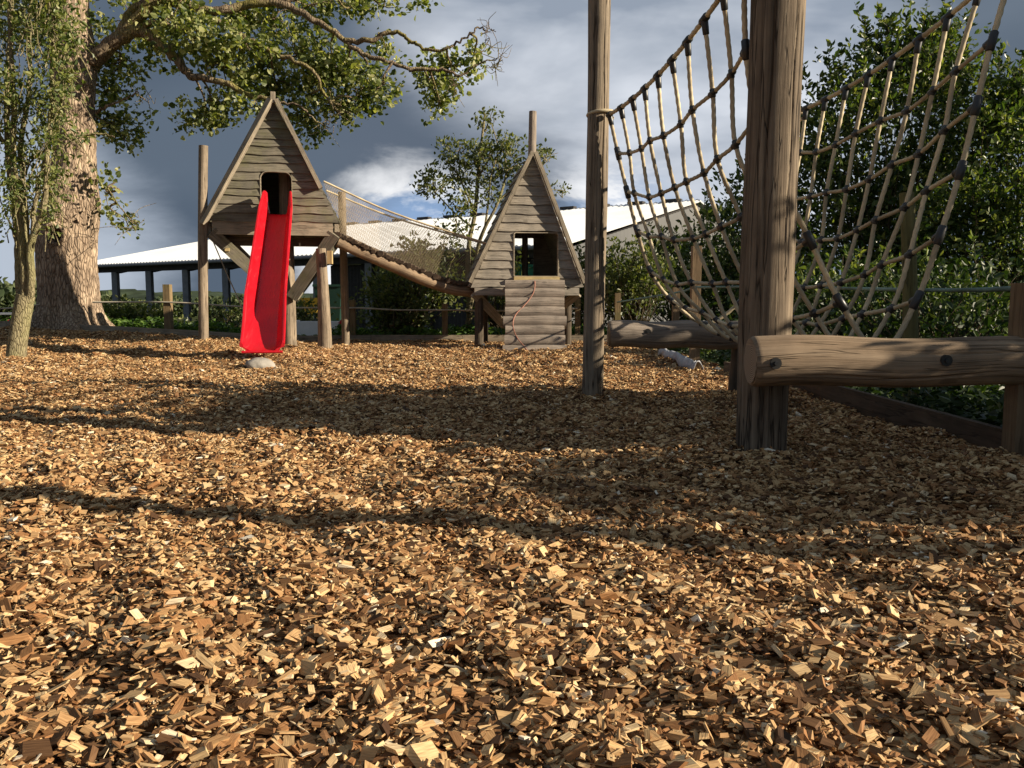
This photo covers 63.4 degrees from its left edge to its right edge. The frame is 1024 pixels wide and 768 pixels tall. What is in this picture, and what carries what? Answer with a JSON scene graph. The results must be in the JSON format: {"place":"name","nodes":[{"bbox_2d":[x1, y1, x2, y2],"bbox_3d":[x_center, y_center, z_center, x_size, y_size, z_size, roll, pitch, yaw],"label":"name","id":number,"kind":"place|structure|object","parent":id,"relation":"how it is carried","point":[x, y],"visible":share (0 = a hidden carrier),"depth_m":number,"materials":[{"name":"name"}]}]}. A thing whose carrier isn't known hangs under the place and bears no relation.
{"place":"outdoors","nodes":[
{"label":"outdoors","id":0,"kind":"place"},
{"bbox_2d":[0,305,1023,767],"bbox_3d":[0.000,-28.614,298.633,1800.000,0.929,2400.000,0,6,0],"label":"ground","id":1,"kind":"structure","parent":0,"point":[512,753],"depth_m":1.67,"materials":[{"name":"brown wood"}]},
{"bbox_2d":[0,276,36,319],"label":"tree","id":2,"kind":"object","parent":1,"relation":"on","point":[7,297],"visible":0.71,"depth_m":54.01,"materials":[{"name":"green plant"}]},
{"bbox_2d":[0,281,36,319],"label":"tree","id":3,"kind":"object","parent":1,"relation":"on","point":[7,283],"visible":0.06,"depth_m":59.23,"materials":[{"name":"green plant"}]},
{"bbox_2d":[0,0,105,356],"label":"young tree","id":4,"kind":"object","parent":1,"relation":"on","point":[16,183],"visible":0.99,"depth_m":8.39,"materials":[{"name":"green plant"}]},
{"bbox_2d":[100,291,145,313],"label":"tree","id":5,"kind":"object","parent":1,"relation":"on","point":[102,293],"visible":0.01,"depth_m":61.11,"materials":[{"name":"green plant"}]},
{"bbox_2d":[101,294,193,326],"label":"shrub","id":6,"kind":"object","parent":1,"relation":"on","point":[139,310],"visible":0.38,"depth_m":14.71,"materials":[{"name":"green plant"}]},
{"bbox_2d":[142,292,222,316],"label":"tree","id":7,"kind":"object","parent":1,"relation":"on","point":[177,305],"visible":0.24,"depth_m":73.90,"materials":[{"name":"green plant"}]},
{"bbox_2d":[198,145,208,340],"bbox_3d":[-3.792,-1.652,10.185,0.206,2.496,0.125,2,6,16],"label":"wooden pole","id":8,"kind":"object","parent":1,"relation":"on","point":[203,245],"visible":0.89,"depth_m":10.14,"materials":[{"name":"brown wood"}]},
{"bbox_2d":[178,296,242,327],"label":"shrub","id":9,"kind":"object","parent":1,"relation":"on","point":[232,317],"visible":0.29,"depth_m":14.41,"materials":[{"name":"green plant"}]},
{"bbox_2d":[209,294,243,315],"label":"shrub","id":10,"kind":"object","parent":1,"relation":"on","point":[236,301],"visible":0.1,"depth_m":78.90,"materials":[{"name":"green plant"}]},
{"bbox_2d":[0,0,512,329],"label":"broadleaf tree","id":11,"kind":"object","parent":1,"relation":"on","point":[67,283],"visible":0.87,"depth_m":12.63,"materials":[{"name":"green plant"}]},
{"bbox_2d":[245,357,275,368],"bbox_3d":[-2.432,-0.176,8.022,0.285,0.164,0.242,7,3,-18],"label":"boulder","id":12,"kind":"object","parent":1,"relation":"on","point":[259,362],"visible":0.63,"depth_m":7.93,"materials":[{"name":"stone"}]},
{"bbox_2d":[199,91,340,345],"bbox_3d":[-3.106,-2.023,10.912,1.693,3.208,1.465,-1,6,-11],"label":"treehouse","id":13,"kind":"object","parent":1,"relation":"on","point":[271,159],"visible":0.91,"depth_m":10.25,"materials":[{"name":"brown wood"}]},
{"bbox_2d":[213,243,242,308],"bbox_3d":[-3.743,-1.396,10.991,0.507,1.021,0.016,2,6,18],"label":"guy rope","id":14,"kind":"object","parent":13,"relation":"attached to","point":[228,276],"visible":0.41,"depth_m":10.99,"materials":[{"name":"fabric"}]},
{"bbox_2d":[239,190,292,353],"bbox_3d":[-2.676,-1.331,9.206,0.438,1.855,2.171,-1,6,-10],"label":"slide","id":15,"kind":"object","parent":13,"relation":"attached to","point":[263,327],"visible":1,"depth_m":8.97,"materials":[{"name":"red plastic"}]},
{"bbox_2d":[0,284,580,334],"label":"rope fence","id":16,"kind":"object","parent":1,"relation":"on","point":[167,302],"visible":0.66,"depth_m":12.65,"materials":[{"name":"brown wood"}]},
{"bbox_2d":[0,312,606,335],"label":"ground cover","id":17,"kind":"object","parent":1,"relation":"on","point":[216,326],"visible":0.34,"depth_m":13.07,"materials":[{"name":"green plant"}]},
{"bbox_2d":[0,321,606,341],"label":"edging board","id":18,"kind":"object","parent":1,"relation":"on","point":[491,338],"visible":0.4,"depth_m":12.52,"materials":[{"name":"brown wood"}]},
{"bbox_2d":[299,298,317,314],"bbox_3d":[-4.319,-1.532,17.936,0.512,0.660,0.508,0,6,0],"label":"tree","id":19,"kind":"object","parent":1,"relation":"on","point":[308,299],"visible":0.1,"depth_m":17.71,"materials":[{"name":"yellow plant"}]},
{"bbox_2d":[296,295,338,320],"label":"shrub","id":20,"kind":"object","parent":1,"relation":"on","point":[302,315],"visible":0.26,"depth_m":15.86,"materials":[{"name":"green plant"}]},
{"bbox_2d":[296,320,340,335],"bbox_3d":[-3.220,-0.867,13.580,0.985,0.360,0.320,0,6,0],"label":"plastic barrier","id":21,"kind":"object","parent":1,"relation":"on","point":[308,328],"visible":0.37,"depth_m":13.47,"materials":[{"name":"grey plastic"}]},
{"bbox_2d":[316,248,331,348],"bbox_3d":[-2.335,-0.999,10.313,0.183,1.360,0.174,0,6,0],"label":"wooden post","id":22,"kind":"object","parent":1,"relation":"on","point":[324,330],"visible":0.83,"depth_m":10.25,"materials":[{"name":"brown wood"}]},
{"bbox_2d":[312,284,340,320],"bbox_3d":[-4.136,-1.813,18.913,0.660,0.900,0.660,0,6,0],"label":"bin","id":23,"kind":"object","parent":1,"relation":"on","point":[334,289],"visible":0.32,"depth_m":18.62,"materials":[{"name":"green plastic"}]},
{"bbox_2d":[338,192,349,344],"bbox_3d":[-2.310,-1.512,11.407,0.116,2.216,0.127,0,6,0],"label":"wooden pole","id":24,"kind":"object","parent":1,"relation":"on","point":[344,299],"visible":0.69,"depth_m":11.38,"materials":[{"name":"brown wood"}]},
{"bbox_2d":[323,181,490,296],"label":"rope bridge","id":25,"kind":"structure","parent":24,"relation":"attached to","point":[405,268],"depth_m":11.06,"materials":[{"name":"brown wood"}]},
{"bbox_2d":[336,230,467,334],"bbox_3d":[-1.652,-1.561,13.252,2.212,1.806,1.510,0,6,0],"label":"shrub","id":26,"kind":"object","parent":1,"relation":"on","point":[408,296],"visible":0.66,"depth_m":13.06,"materials":[{"name":"green plant"}]},
{"bbox_2d":[97,198,740,329],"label":"barn","id":27,"kind":"structure","parent":1,"relation":"on","point":[183,258],"depth_m":33.12,"materials":[{"name":"white metal"}]},
{"bbox_2d":[409,105,571,328],"bbox_3d":[-0.331,-2.476,13.193,2.601,3.830,1.365,0,6,0],"label":"tree","id":28,"kind":"object","parent":1,"relation":"on","point":[483,149],"visible":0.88,"depth_m":13.05,"materials":[{"name":"green plant"}]},
{"bbox_2d":[461,245,529,327],"bbox_3d":[-0.218,-1.540,13.955,1.317,1.633,1.117,0,6,0],"label":"shrub","id":29,"kind":"object","parent":1,"relation":"on","point":[491,321],"visible":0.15,"depth_m":13.85,"materials":[{"name":"green plant"}]},
{"bbox_2d":[515,264,532,275],"bbox_3d":[0.233,-1.574,15.922,0.740,1.400,0.660,0,6,0],"label":"bin","id":30,"kind":"object","parent":1,"relation":"on","point":[530,271],"depth_m":15.57,"materials":[{"name":"green plastic"}]},
{"bbox_2d":[465,111,584,344],"bbox_3d":[0.119,-2.090,11.758,1.607,3.236,1.426,-1,6,-8],"label":"treehouse","id":31,"kind":"object","parent":1,"relation":"on","point":[526,211],"visible":0.88,"depth_m":11.14,"materials":[{"name":"brown wood"}]},
{"bbox_2d":[513,232,558,276],"bbox_3d":[0.323,-1.747,11.201,0.619,0.597,0.076,-1,6,-8],"label":"window frame","id":32,"kind":"structure","parent":31,"relation":"in","point":[515,232],"depth_m":11.18,"materials":[{"name":"brown wood"}]},
{"bbox_2d":[503,279,566,350],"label":"log ramp","id":33,"kind":"structure","parent":1,"relation":"on","point":[540,320],"depth_m":10.66,"materials":[{"name":"brown wood"}]},
{"bbox_2d":[512,281,534,349],"bbox_3d":[0.143,-0.858,10.597,0.262,0.942,0.873,1,6,5],"label":"climbing rope","id":34,"kind":"object","parent":33,"relation":"hanging from","point":[517,312],"visible":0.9,"depth_m":10.60,"materials":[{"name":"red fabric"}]},
{"bbox_2d":[582,0,610,396],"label":"climbing pole","id":35,"kind":"object","parent":1,"relation":"on","point":[599,14],"visible":0.94,"depth_m":5.06,"materials":[{"name":"brown wood"}]},
{"bbox_2d":[586,0,1006,342],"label":"climbing net","id":36,"kind":"object","parent":35,"relation":"attached to","point":[957,174],"visible":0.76,"depth_m":3.86,"materials":[{"name":"fabric"}]},
{"bbox_2d":[571,242,626,328],"bbox_3d":[1.354,-1.647,14.394,1.567,1.773,1.387,0,6,0],"label":"shrub","id":37,"kind":"object","parent":1,"relation":"on","point":[582,264],"visible":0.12,"depth_m":14.31,"materials":[{"name":"green plant"}]},
{"bbox_2d":[605,225,683,321],"bbox_3d":[1.864,-1.498,12.667,1.514,1.811,1.514,0,6,0],"label":"shrub","id":38,"kind":"object","parent":1,"relation":"on","point":[635,278],"visible":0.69,"depth_m":12.52,"materials":[{"name":"green plant"}]},
{"bbox_2d":[658,349,703,369],"bbox_3d":[1.601,-0.275,8.196,0.158,0.123,2.477,0,6,3],"label":"plastic membrane","id":39,"kind":"object","parent":1,"relation":"on","point":[685,361],"visible":0.94,"depth_m":7.54,"materials":[{"name":"white plastic"}]},
{"bbox_2d":[640,219,734,321],"bbox_3d":[3.116,-1.947,15.418,2.264,2.177,1.664,0,6,0],"label":"shrub","id":40,"kind":"object","parent":1,"relation":"on","point":[664,313],"visible":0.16,"depth_m":15.20,"materials":[{"name":"green plant"}]},
{"bbox_2d":[728,349,737,393],"bbox_3d":[1.472,-0.077,5.340,0.156,0.546,0.158,0,6,0],"label":"support post","id":41,"kind":"object","parent":1,"relation":"on","point":[732,383],"visible":0.16,"depth_m":5.30,"materials":[{"name":"brown wood"}]},
{"bbox_2d":[656,128,870,329],"bbox_3d":[4.023,-2.446,13.808,3.604,3.492,2.700,0,6,0],"label":"hedge shrub","id":42,"kind":"object","parent":1,"relation":"on","point":[729,268],"visible":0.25,"depth_m":13.49,"materials":[{"name":"green plant"}]},
{"bbox_2d":[736,0,805,451],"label":"climbing pole","id":43,"kind":"object","parent":1,"relation":"on","point":[769,206],"visible":0.84,"depth_m":3.17,"materials":[{"name":"brown wood"}]},
{"bbox_2d":[744,335,1023,387],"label":"log beam","id":44,"kind":"structure","parent":43,"relation":"attached to","point":[783,360],"depth_m":3.04,"materials":[{"name":"brown wood"}]},
{"bbox_2d":[614,246,1023,455],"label":"rope fence","id":45,"kind":"object","parent":1,"relation":"on","point":[1013,427],"visible":0.62,"depth_m":3.16,"materials":[{"name":"brown wood"}]},
{"bbox_2d":[666,347,1004,427],"bbox_3d":[3.157,-0.225,7.607,2.885,0.446,8.969,0,6,0],"label":"ground cover","id":46,"kind":"object","parent":1,"relation":"on","point":[983,403],"visible":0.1,"depth_m":4.36,"materials":[{"name":"green plant"}]},
{"bbox_2d":[683,230,1010,337],"bbox_3d":[4.028,-1.013,9.294,4.239,1.716,1.640,0,6,0],"label":"hedge shrub","id":47,"kind":"object","parent":1,"relation":"on","point":[816,273],"visible":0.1,"depth_m":9.19,"materials":[{"name":"green plant"}]},
{"bbox_2d":[724,362,1001,450],"bbox_3d":[1.931,0.211,3.740,0.087,0.176,7.003,0,6,-1],"label":"edging board","id":48,"kind":"object","parent":1,"relation":"on","point":[967,430],"visible":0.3,"depth_m":4.05,"materials":[{"name":"brown wood"}]},
{"bbox_2d":[733,0,1023,324],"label":"hedge shrub","id":49,"kind":"object","parent":1,"relation":"on","point":[900,177],"visible":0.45,"depth_m":13.38,"materials":[{"name":"green plant"}]},
{"bbox_2d":[792,248,1023,337],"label":"hedge shrub","id":50,"kind":"object","parent":1,"relation":"on","point":[942,325],"visible":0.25,"depth_m":7.43,"materials":[{"name":"green plant"}]},
{"bbox_2d":[899,191,918,401],"bbox_3d":[2.154,-0.343,4.489,0.085,1.377,0.174,-3,6,-28],"label":"wooden stake","id":51,"kind":"object","parent":1,"relation":"on","point":[910,288],"visible":0.41,"depth_m":4.45,"materials":[{"name":"brown wood"}]},
{"bbox_2d":[853,43,1023,334],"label":"hedge shrub","id":52,"kind":"object","parent":1,"relation":"on","point":[997,117],"visible":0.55,"depth_m":12.56,"materials":[{"name":"green plant"}]},
{"bbox_3d":[1.601,-0.850,5.095,0.145,2.122,0.146,0,6,0],"label":"climbing pole","id":53,"kind":"object","parent":1,"relation":"on","visible":0},
{"bbox_2d":[607,320,737,349],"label":"log beam","id":54,"kind":"structure","parent":53,"relation":"attached to","point":[662,335],"depth_m":5.20,"materials":[{"name":"brown wood"}]},
{"bbox_2d":[0,0,1023,293],"label":"sky","id":55,"kind":"structure","parent":0,"point":[545,70],"materials":[{"name":"grey"}]},
{"bbox_2d":[100,284,967,304],"bbox_3d":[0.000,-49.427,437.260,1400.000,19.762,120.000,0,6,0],"label":"hills","id":56,"kind":"structure","parent":0,"point":[135,294],"depth_m":453.90,"materials":[{"name":"green plant"}]}
]}

